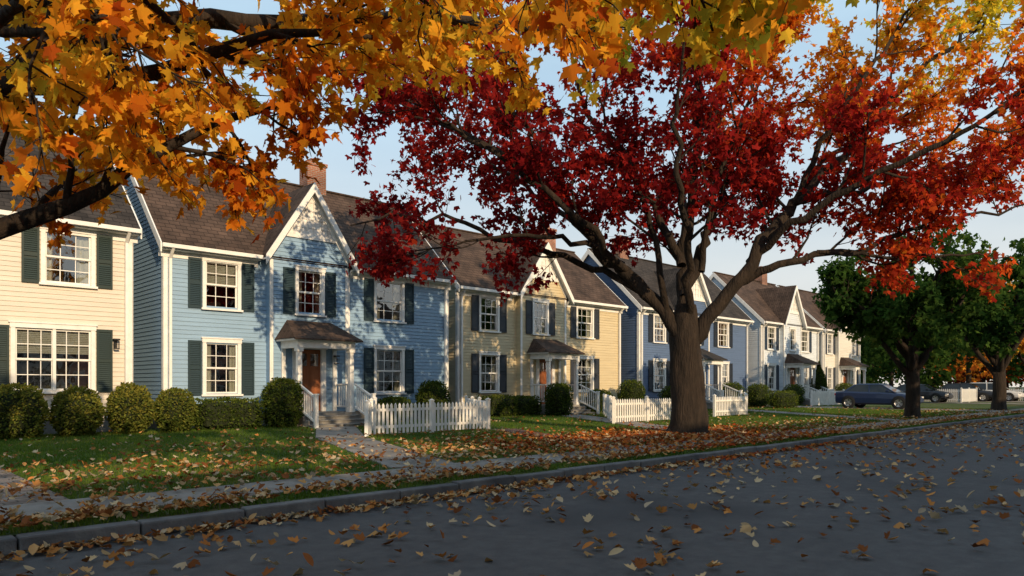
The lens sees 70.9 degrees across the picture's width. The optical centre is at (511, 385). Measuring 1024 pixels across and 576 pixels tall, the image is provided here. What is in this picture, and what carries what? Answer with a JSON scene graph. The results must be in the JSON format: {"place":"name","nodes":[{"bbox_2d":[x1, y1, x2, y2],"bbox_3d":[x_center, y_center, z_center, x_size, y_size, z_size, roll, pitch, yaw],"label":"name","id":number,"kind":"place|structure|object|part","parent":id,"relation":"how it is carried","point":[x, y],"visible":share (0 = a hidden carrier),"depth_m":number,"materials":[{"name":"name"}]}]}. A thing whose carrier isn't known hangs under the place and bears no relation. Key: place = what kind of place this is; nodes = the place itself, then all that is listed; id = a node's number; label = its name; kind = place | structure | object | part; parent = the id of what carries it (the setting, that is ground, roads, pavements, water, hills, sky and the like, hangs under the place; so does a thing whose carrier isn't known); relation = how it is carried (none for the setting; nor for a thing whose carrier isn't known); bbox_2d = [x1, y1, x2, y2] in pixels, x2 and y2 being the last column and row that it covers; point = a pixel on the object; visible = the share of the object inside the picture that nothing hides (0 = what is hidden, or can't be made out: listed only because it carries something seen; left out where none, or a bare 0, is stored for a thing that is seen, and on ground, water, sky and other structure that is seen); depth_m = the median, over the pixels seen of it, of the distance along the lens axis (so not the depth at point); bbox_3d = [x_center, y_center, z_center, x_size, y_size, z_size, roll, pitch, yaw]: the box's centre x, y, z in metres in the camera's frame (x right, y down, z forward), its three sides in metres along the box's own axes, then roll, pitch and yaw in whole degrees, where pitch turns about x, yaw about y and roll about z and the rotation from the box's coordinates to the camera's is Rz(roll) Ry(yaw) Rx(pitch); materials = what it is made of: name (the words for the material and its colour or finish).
{"place":"outdoors","nodes":[
{"label":"outdoors","id":0,"kind":"place"},
{"bbox_2d":[0,468,69,505],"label":"brick path","id":1,"kind":"structure","parent":0,"point":[24,498],"depth_m":8.84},
{"bbox_2d":[316,426,364,437],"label":"garden path","id":2,"kind":"structure","parent":0,"point":[324,432],"depth_m":20.52,"materials":[{"name":"concrete"}]},
{"bbox_2d":[318,437,453,468],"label":"garden path","id":3,"kind":"structure","parent":0,"point":[386,458],"depth_m":14.40,"materials":[{"name":"concrete"}]},
{"bbox_2d":[0,418,1023,575],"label":"road","id":4,"kind":"structure","parent":0,"point":[520,542],"depth_m":7.45,"materials":[{"name":"grey asphalt"}]},
{"bbox_2d":[0,414,1023,554],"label":"kerb","id":5,"kind":"structure","parent":4,"relation":"on","point":[9,544],"depth_m":8.68,"materials":[{"name":"concrete"}]},
{"bbox_2d":[0,387,1023,537],"bbox_3d":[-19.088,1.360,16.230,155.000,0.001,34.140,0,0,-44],"label":"lawn","id":6,"kind":"structure","parent":0,"point":[973,406],"depth_m":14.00,"materials":[{"name":"green plant"}]},
{"bbox_2d":[0,382,49,439],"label":"boxwood shrub","id":7,"kind":"object","parent":6,"relation":"on","point":[22,411],"visible":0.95,"depth_m":18.05,"materials":[{"name":"green plant"}]},
{"bbox_2d":[0,215,124,417],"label":"walls","id":8,"kind":"structure","parent":6,"relation":"on","point":[101,308],"depth_m":20.39,"materials":[{"name":"beige wood"}]},
{"bbox_2d":[0,226,112,391],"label":"shutters","id":9,"kind":"object","parent":8,"relation":"attached to","point":[30,255],"visible":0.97,"depth_m":20.93,"materials":[{"name":"green paint"}]},
{"bbox_2d":[0,129,139,228],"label":"roof","id":10,"kind":"structure","parent":8,"relation":"on","point":[125,217],"depth_m":21.21,"materials":[{"name":"brown"}]},
{"bbox_2d":[17,232,88,354],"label":"curtains","id":11,"kind":"object","parent":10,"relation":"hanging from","point":[83,253],"visible":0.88,"depth_m":20.49,"materials":[{"name":"white fabric"}]},
{"bbox_2d":[0,165,141,393],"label":"trim","id":12,"kind":"structure","parent":8,"relation":"attached to","point":[128,236],"depth_m":20.66,"materials":[{"name":"white paint"}]},
{"bbox_2d":[113,338,119,348],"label":"fittings","id":13,"kind":"object","parent":8,"relation":"attached to","point":[114,343],"visible":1,"depth_m":21.18,"materials":[{"name":"black metal"}]},
{"bbox_2d":[47,384,105,436],"bbox_3d":[-11.681,0.684,19.326,1.395,1.458,1.373,0,0,-44],"label":"boxwood shrub","id":14,"kind":"object","parent":6,"relation":"on","point":[76,410],"visible":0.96,"depth_m":18.96,"materials":[{"name":"green plant"}]},
{"bbox_2d":[41,418,112,433],"bbox_3d":[-17.273,1.190,19.211,11.730,0.540,9.340,0,0,-44],"label":"foundation and steps","id":15,"kind":"object","parent":6,"relation":"on","point":[104,427],"depth_m":20.34,"materials":[{"name":"grey concrete"}]},
{"bbox_2d":[17,233,88,388],"bbox_3d":[-18.091,-1.961,20.062,11.550,5.802,6.800,0,0,-44],"label":"interior","id":16,"kind":"object","parent":15,"relation":"on","point":[72,366],"visible":0.17,"depth_m":22.61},
{"bbox_2d":[104,382,154,434],"bbox_3d":[-10.746,0.648,20.236,1.262,1.530,1.365,0,0,-44],"label":"boxwood shrub","id":17,"kind":"object","parent":6,"relation":"on","point":[130,408],"visible":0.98,"depth_m":19.87,"materials":[{"name":"green plant"}]},
{"bbox_2d":[153,387,198,432],"bbox_3d":[-9.808,0.720,20.977,1.263,1.388,1.302,0,0,-44],"label":"boxwood shrub","id":18,"kind":"object","parent":6,"relation":"on","point":[174,407],"visible":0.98,"depth_m":20.63,"materials":[{"name":"green plant"}]},
{"bbox_2d":[190,396,265,430],"bbox_3d":[-8.870,0.864,22.416,2.310,1.110,1.147,0,0,-44],"label":"clipped hedge","id":19,"kind":"object","parent":6,"relation":"on","point":[235,413],"visible":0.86,"depth_m":22.09,"materials":[{"name":"green plant"}]},
{"bbox_2d":[260,377,303,427],"bbox_3d":[-7.449,0.560,23.389,1.389,1.707,1.323,0,0,-44],"label":"boxwood shrub","id":20,"kind":"object","parent":6,"relation":"on","point":[283,397],"visible":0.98,"depth_m":23.02,"materials":[{"name":"green plant"}]},
{"bbox_2d":[124,177,444,410],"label":"walls","id":21,"kind":"structure","parent":6,"relation":"on","point":[422,336],"depth_m":24.45,"materials":[{"name":"blue wood"}]},
{"bbox_2d":[130,175,456,428],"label":"trim","id":22,"kind":"structure","parent":21,"relation":"attached to","point":[311,218],"depth_m":24.83,"materials":[{"name":"white paint"}]},
{"bbox_2d":[302,350,319,410],"bbox_3d":[-7.179,-0.185,25.372,0.918,2.150,0.071,0,0,-44],"label":"front door","id":23,"kind":"structure","parent":22,"relation":"attached to","point":[311,371],"depth_m":25.44,"materials":[{"name":"brown wood"}]},
{"bbox_2d":[136,161,453,341],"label":"roof","id":24,"kind":"structure","parent":21,"relation":"on","point":[192,228],"depth_m":24.76,"materials":[{"name":"brown"}]},
{"bbox_2d":[206,263,399,393],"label":"curtains","id":25,"kind":"object","parent":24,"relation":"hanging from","point":[395,290],"visible":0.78,"depth_m":23.93,"materials":[{"name":"white fabric"}]},
{"bbox_2d":[299,158,327,194],"bbox_3d":[-8.221,-8.160,29.699,0.940,2.340,0.780,0,0,-44],"label":"chimney","id":26,"kind":"object","parent":24,"relation":"on","point":[314,171],"visible":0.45,"depth_m":29.47,"materials":[{"name":"brick"}]},
{"bbox_2d":[188,257,413,394],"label":"shutters","id":27,"kind":"object","parent":21,"relation":"attached to","point":[194,346],"visible":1,"depth_m":24.62,"materials":[{"name":"green paint"}]},
{"bbox_2d":[148,410,421,428],"bbox_3d":[-8.245,1.190,27.705,11.180,0.540,9.620,0,0,-44],"label":"foundation and steps","id":28,"kind":"object","parent":6,"relation":"on","point":[335,418],"visible":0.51,"depth_m":24.07,"materials":[{"name":"grey concrete"}]},
{"bbox_2d":[206,263,393,393],"bbox_3d":[-9.160,-1.821,28.656,11.000,5.522,6.800,0,0,-44],"label":"interior","id":29,"kind":"object","parent":28,"relation":"on","point":[221,351],"visible":0.13,"depth_m":26.39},
{"bbox_2d":[377,396,413,421],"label":"boxwood shrub","id":30,"kind":"object","parent":6,"relation":"on","point":[389,400],"visible":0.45,"depth_m":26.80,"materials":[{"name":"green plant"}]},
{"bbox_2d":[364,395,490,436],"bbox_3d":[-2.723,0.890,23.658,3.680,1.040,8.682,0,0,-8],"label":"picket fence","id":31,"kind":"object","parent":6,"relation":"on","point":[476,412],"visible":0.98,"depth_m":20.63,"materials":[{"name":"white paint"}]},
{"bbox_2d":[415,380,450,419],"bbox_3d":[-3.097,0.580,28.263,1.481,1.669,1.216,0,0,-44],"label":"boxwood shrub","id":32,"kind":"object","parent":6,"relation":"on","point":[435,390],"visible":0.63,"depth_m":27.91,"materials":[{"name":"green plant"}]},
{"bbox_2d":[0,0,872,249],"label":"golden maple tree","id":33,"kind":"object","parent":6,"relation":"on","point":[91,41],"visible":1,"depth_m":5.73,"materials":[{"name":"orange plant"}]},
{"bbox_2d":[477,394,518,416],"bbox_3d":[-0.663,0.884,31.412,2.133,1.068,1.120,0,0,-44],"label":"clipped hedge","id":34,"kind":"object","parent":6,"relation":"on","point":[501,405],"visible":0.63,"depth_m":31.13,"materials":[{"name":"green plant"}]},
{"bbox_2d":[0,405,1023,575],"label":"fallen leaves","id":35,"kind":"object","parent":6,"relation":"on","point":[639,562],"visible":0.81,"depth_m":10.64,"materials":[{"name":"orange plant"}]},
{"bbox_2d":[447,404,595,415],"bbox_3d":[0.270,1.190,37.287,11.580,0.540,9.620,0,0,-44],"label":"foundation and steps","id":36,"kind":"object","parent":6,"relation":"on","point":[580,409],"visible":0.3,"depth_m":33.81,"materials":[{"name":"grey concrete"}]},
{"bbox_2d":[482,299,582,389],"bbox_3d":[-0.645,-1.811,38.239,11.400,5.502,6.800,0,0,-44],"label":"interior","id":37,"kind":"object","parent":36,"relation":"on","point":[486,377],"visible":0.13,"depth_m":36.56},
{"bbox_2d":[511,395,542,415],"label":"clipped hedge","id":38,"kind":"object","parent":6,"relation":"on","point":[528,405],"visible":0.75,"depth_m":32.24,"materials":[{"name":"green plant"}]},
{"bbox_2d":[449,279,618,406],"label":"walls","id":39,"kind":"structure","parent":6,"relation":"on","point":[604,348],"depth_m":34.18,"materials":[{"name":"yellow wood"}]},
{"bbox_2d":[414,221,625,353],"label":"roof","id":40,"kind":"structure","parent":39,"relation":"on","point":[584,285],"depth_m":35.01,"materials":[{"name":"brown"}]},
{"bbox_2d":[540,227,556,250],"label":"chimney","id":41,"kind":"object","parent":40,"relation":"on","point":[552,243],"visible":0.1,"depth_m":40.73,"materials":[{"name":"brick"}]},
{"bbox_2d":[481,298,589,389],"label":"curtains","id":42,"kind":"object","parent":39,"relation":"hanging from","point":[587,379],"visible":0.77,"depth_m":35.23,"materials":[{"name":"white fabric"}]},
{"bbox_2d":[471,295,599,392],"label":"shutters","id":43,"kind":"object","parent":39,"relation":"attached to","point":[503,329],"visible":0.94,"depth_m":34.18,"materials":[{"name":"black paint"}]},
{"bbox_2d":[455,242,627,414],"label":"trim","id":44,"kind":"structure","parent":39,"relation":"attached to","point":[556,271],"depth_m":34.34,"materials":[{"name":"white paint"}]},
{"bbox_2d":[539,360,545,403],"bbox_3d":[1.589,-0.185,35.197,0.918,2.150,0.071,0,0,-44],"label":"front door","id":45,"kind":"structure","parent":44,"relation":"attached to","point":[542,371],"depth_m":35.09,"materials":[{"name":"brown wood"}]},
{"bbox_2d":[491,429,621,447],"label":"brick path","id":46,"kind":"structure","parent":6,"relation":"on","point":[512,430],"depth_m":20.10,"materials":[{"name":"red brick"}]},
{"bbox_2d":[544,382,573,415],"bbox_3d":[2.109,0.618,32.578,1.263,1.595,1.210,0,0,-44],"label":"boxwood shrub","id":47,"kind":"object","parent":6,"relation":"on","point":[558,401],"visible":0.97,"depth_m":32.23,"materials":[{"name":"green plant"}]},
{"bbox_2d":[585,388,612,411],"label":"boxwood shrub","id":48,"kind":"object","parent":6,"relation":"on","point":[602,392],"visible":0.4,"depth_m":36.29,"materials":[{"name":"green plant"}]},
{"bbox_2d":[616,379,645,410],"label":"boxwood shrub","id":49,"kind":"object","parent":6,"relation":"on","point":[632,389],"visible":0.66,"depth_m":37.60,"materials":[{"name":"green plant"}]},
{"bbox_2d":[603,394,670,422],"bbox_3d":[5.288,0.890,29.583,2.780,1.040,8.487,0,0,5],"label":"picket fence","id":50,"kind":"object","parent":6,"relation":"on","point":[611,408],"visible":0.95,"depth_m":26.75,"materials":[{"name":"white paint"}]},
{"bbox_2d":[657,385,670,409],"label":"boxwood shrub","id":51,"kind":"object","parent":6,"relation":"on","point":[666,393],"visible":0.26,"depth_m":39.62,"materials":[{"name":"green plant"}]},
{"bbox_2d":[583,254,746,401],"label":"walls","id":52,"kind":"structure","parent":6,"relation":"on","point":[735,355],"depth_m":41.31,"materials":[{"name":"blue wood"}]},
{"bbox_2d":[581,249,753,408],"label":"trim","id":53,"kind":"structure","parent":52,"relation":"attached to","point":[700,291],"depth_m":42.80,"materials":[{"name":"white paint"}]},
{"bbox_2d":[587,248,751,359],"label":"roof","id":54,"kind":"structure","parent":52,"relation":"on","point":[645,269],"depth_m":44.45,"materials":[{"name":"brown"}]},
{"bbox_2d":[611,235,628,258],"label":"chimney","id":55,"kind":"object","parent":54,"relation":"on","point":[622,255],"visible":0.17,"depth_m":44.53,"materials":[{"name":"brick"}]},
{"bbox_2d":[655,316,725,388],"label":"curtains","id":56,"kind":"object","parent":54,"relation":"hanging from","point":[660,377],"visible":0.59,"depth_m":41.88,"materials":[{"name":"white fabric"}]},
{"bbox_2d":[648,314,732,390],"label":"shutters","id":57,"kind":"object","parent":52,"relation":"attached to","point":[650,362],"visible":0.68,"depth_m":42.06,"materials":[{"name":"black paint"}]},
{"bbox_2d":[331,0,1023,432],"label":"red maple tree","id":58,"kind":"object","parent":6,"relation":"on","point":[749,146],"visible":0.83,"depth_m":18.73,"materials":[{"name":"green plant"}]},
{"bbox_2d":[621,400,735,408],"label":"foundation and steps","id":59,"kind":"object","parent":6,"relation":"on","point":[709,404],"visible":0.1,"depth_m":41.71,"materials":[{"name":"grey concrete"}]},
{"bbox_2d":[655,317,662,388],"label":"interior","id":60,"kind":"object","parent":59,"relation":"on","point":[659,332],"visible":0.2,"depth_m":45.91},
{"bbox_2d":[712,392,747,416],"bbox_3d":[11.691,0.890,36.447,1.214,1.040,12.480,0,0,24],"label":"picket fence","id":61,"kind":"object","parent":6,"relation":"on","point":[741,404],"visible":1,"depth_m":31.93,"materials":[{"name":"white paint"}]},
{"bbox_2d":[718,381,744,406],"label":"boxwood shrub","id":62,"kind":"object","parent":6,"relation":"on","point":[738,386],"visible":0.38,"depth_m":44.01,"materials":[{"name":"green plant"}]},
{"bbox_2d":[746,383,770,406],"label":"boxwood shrub","id":63,"kind":"object","parent":6,"relation":"on","point":[757,394],"visible":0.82,"depth_m":45.47,"materials":[{"name":"green plant"}]},
{"bbox_2d":[711,277,816,397],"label":"walls","id":64,"kind":"structure","parent":6,"relation":"on","point":[771,356],"depth_m":50.58,"materials":[{"name":"white wood"}]},
{"bbox_2d":[712,272,821,363],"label":"roof","id":65,"kind":"structure","parent":64,"relation":"on","point":[770,302],"depth_m":51.44,"materials":[{"name":"brown"}]},
{"bbox_2d":[755,266,766,284],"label":"chimney","id":66,"kind":"object","parent":65,"relation":"on","point":[762,279],"visible":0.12,"depth_m":56.03,"materials":[{"name":"brick"}]},
{"bbox_2d":[709,272,834,405],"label":"trim","id":67,"kind":"structure","parent":64,"relation":"attached to","point":[796,307],"depth_m":50.69,"materials":[{"name":"white paint"}]},
{"bbox_2d":[790,368,794,384],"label":"front door","id":68,"kind":"structure","parent":67,"relation":"attached to","point":[792,376],"depth_m":51.63,"materials":[{"name":"brown wood"}]},
{"bbox_2d":[768,328,805,371],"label":"curtains","id":69,"kind":"object","parent":64,"relation":"hanging from","point":[791,336],"visible":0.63,"depth_m":51.86,"materials":[{"name":"white fabric"}]},
{"bbox_2d":[764,326,811,389],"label":"shutters","id":70,"kind":"object","parent":64,"relation":"attached to","point":[777,348],"visible":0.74,"depth_m":50.44,"materials":[{"name":"black paint"}]},
{"bbox_2d":[766,390,799,407],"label":"clipped hedge","id":71,"kind":"object","parent":6,"relation":"on","point":[781,398],"visible":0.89,"depth_m":42.95,"materials":[{"name":"green plant"}]},
{"bbox_2d":[782,384,804,404],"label":"boxwood shrub","id":72,"kind":"object","parent":6,"relation":"on","point":[798,389],"visible":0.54,"depth_m":49.04,"materials":[{"name":"green plant"}]},
{"bbox_2d":[767,398,830,404],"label":"foundation and steps","id":73,"kind":"object","parent":6,"relation":"on","point":[806,401],"visible":0.1,"depth_m":49.76,"materials":[{"name":"grey concrete"}]},
{"bbox_2d":[768,325,783,388],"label":"interior","id":74,"kind":"object","parent":73,"relation":"on","point":[771,373],"visible":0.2,"depth_m":55.36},
{"bbox_2d":[808,361,827,397],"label":"conical yew","id":75,"kind":"object","parent":6,"relation":"on","point":[820,379],"visible":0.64,"depth_m":51.25,"materials":[{"name":"green plant"}]},
{"bbox_2d":[810,389,844,405],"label":"picket fence","id":76,"kind":"object","parent":6,"relation":"on","point":[815,398],"visible":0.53,"depth_m":48.40,"materials":[{"name":"white paint"}]},
{"bbox_2d":[819,327,858,390],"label":"walls","id":77,"kind":"structure","parent":6,"relation":"on","point":[844,349],"depth_m":57.42,"materials":[{"name":"white wood"}]},
{"bbox_2d":[777,286,865,389],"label":"trim","id":78,"kind":"structure","parent":77,"relation":"attached to","point":[842,368],"depth_m":56.86,"materials":[{"name":"white paint"}]},
{"bbox_2d":[843,370,846,382],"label":"front door","id":79,"kind":"structure","parent":78,"relation":"attached to","point":[844,376],"depth_m":58.14,"materials":[{"name":"brown wood"}]},
{"bbox_2d":[777,285,869,366],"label":"roof","id":80,"kind":"structure","parent":77,"relation":"on","point":[811,308],"depth_m":57.80,"materials":[{"name":"brown"}]},
{"bbox_2d":[828,335,852,387],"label":"curtains","id":81,"kind":"object","parent":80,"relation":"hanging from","point":[829,369],"visible":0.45,"depth_m":57.04,"materials":[{"name":"white fabric"}]},
{"bbox_2d":[825,333,857,388],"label":"shutters","id":82,"kind":"object","parent":77,"relation":"attached to","point":[834,354],"visible":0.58,"depth_m":57.04,"materials":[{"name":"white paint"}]},
{"bbox_2d":[834,382,852,391],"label":"boxwood shrub","id":83,"kind":"object","parent":6,"relation":"on","point":[842,386],"visible":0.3,"depth_m":55.16,"materials":[{"name":"green plant"}]},
{"bbox_2d":[811,218,1008,417],"bbox_3d":[16.681,-2.615,30.254,7.465,8.137,7.003,0,0,-44],"label":"green linden tree","id":84,"kind":"object","parent":6,"relation":"on","point":[931,315],"visible":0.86,"depth_m":29.35,"materials":[{"name":"green plant"}]},
{"bbox_2d":[858,261,1023,392],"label":"distant trees","id":85,"kind":"object","parent":6,"relation":"on","point":[967,368],"visible":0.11,"depth_m":67.59,"materials":[{"name":"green plant"}]},
{"bbox_2d":[925,387,976,402],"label":"picket fence","id":86,"kind":"object","parent":6,"relation":"on","point":[968,395],"visible":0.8,"depth_m":58.18,"materials":[{"name":"white paint"}]},
{"bbox_2d":[928,237,1023,409],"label":"green linden tree","id":87,"kind":"object","parent":6,"relation":"on","point":[997,342],"visible":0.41,"depth_m":37.73,"materials":[{"name":"green plant"}]},
{"bbox_2d":[1008,283,1023,363],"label":"golden linden tree","id":88,"kind":"object","parent":6,"relation":"on","point":[1021,351],"visible":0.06,"depth_m":49.73,"materials":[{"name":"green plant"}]},
{"bbox_2d":[0,408,1023,524],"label":"pavement","id":89,"kind":"structure","parent":0,"point":[73,504],"depth_m":9.91,"materials":[{"name":"concrete"}]},
{"bbox_2d":[0,0,1023,386],"label":"sky","id":90,"kind":"structure","parent":0,"point":[728,256],"materials":[{"name":"blue"}]},
{"bbox_2d":[564,415,717,437],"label":"garden path","id":91,"kind":"structure","parent":0,"point":[595,418],"depth_m":26.81,"materials":[{"name":"concrete"}]},
{"bbox_2d":[735,409,902,420],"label":"garden path","id":92,"kind":"structure","parent":0,"point":[851,417],"depth_m":32.19,"materials":[{"name":"concrete"}]},
{"bbox_2d":[766,405,999,411],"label":"driveway","id":93,"kind":"structure","parent":0,"point":[891,408],"depth_m":42.02,"materials":[{"name":"concrete"}]},
{"bbox_2d":[835,384,923,408],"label":"parked car","id":94,"kind":"object","parent":93,"relation":"on","point":[859,395],"visible":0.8,"depth_m":42.03,"materials":[{"name":"paint"}]},
{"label":"windows","id":95,"kind":"part","parent":94,"relation":"part of","materials":[{"name":"black glass"}]},
{"bbox_2d":[923,402,1023,403],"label":"driveway","id":96,"kind":"structure","parent":0,"point":[970,403],"depth_m":54.33,"materials":[{"name":"concrete"}]},
{"bbox_2d":[897,384,952,402],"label":"parked car","id":97,"kind":"object","parent":96,"relation":"on","point":[930,393],"visible":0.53,"depth_m":56.67,"materials":[{"name":"paint"}]},
{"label":"windows","id":98,"kind":"part","parent":97,"relation":"part of","materials":[{"name":"black glass"}]},
{"bbox_2d":[924,400,1023,402],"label":"driveway","id":99,"kind":"structure","parent":0,"point":[990,401],"depth_m":60.51,"materials":[{"name":"concrete"}]},
{"bbox_2d":[938,383,991,401],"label":"parked car","id":100,"kind":"object","parent":99,"relation":"on","point":[983,395],"visible":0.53,"depth_m":61.45,"materials":[{"name":"paint"}]},
{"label":"windows","id":101,"kind":"part","parent":100,"relation":"part of","materials":[{"name":"black glass"}]},
{"bbox_2d":[973,382,1023,400],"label":"parked car","id":102,"kind":"object","parent":99,"relation":"on","point":[1011,394],"visible":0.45,"depth_m":61.77,"materials":[{"name":"paint"}]},
{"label":"windows","id":103,"kind":"part","parent":102,"relation":"part of","materials":[{"name":"black glass"}]},
{"bbox_2d":[1011,389,1023,400],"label":"picket fence","id":104,"kind":"object","parent":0,"point":[1020,390],"visible":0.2,"depth_m":62.36,"materials":[{"name":"white paint"}]}
]}

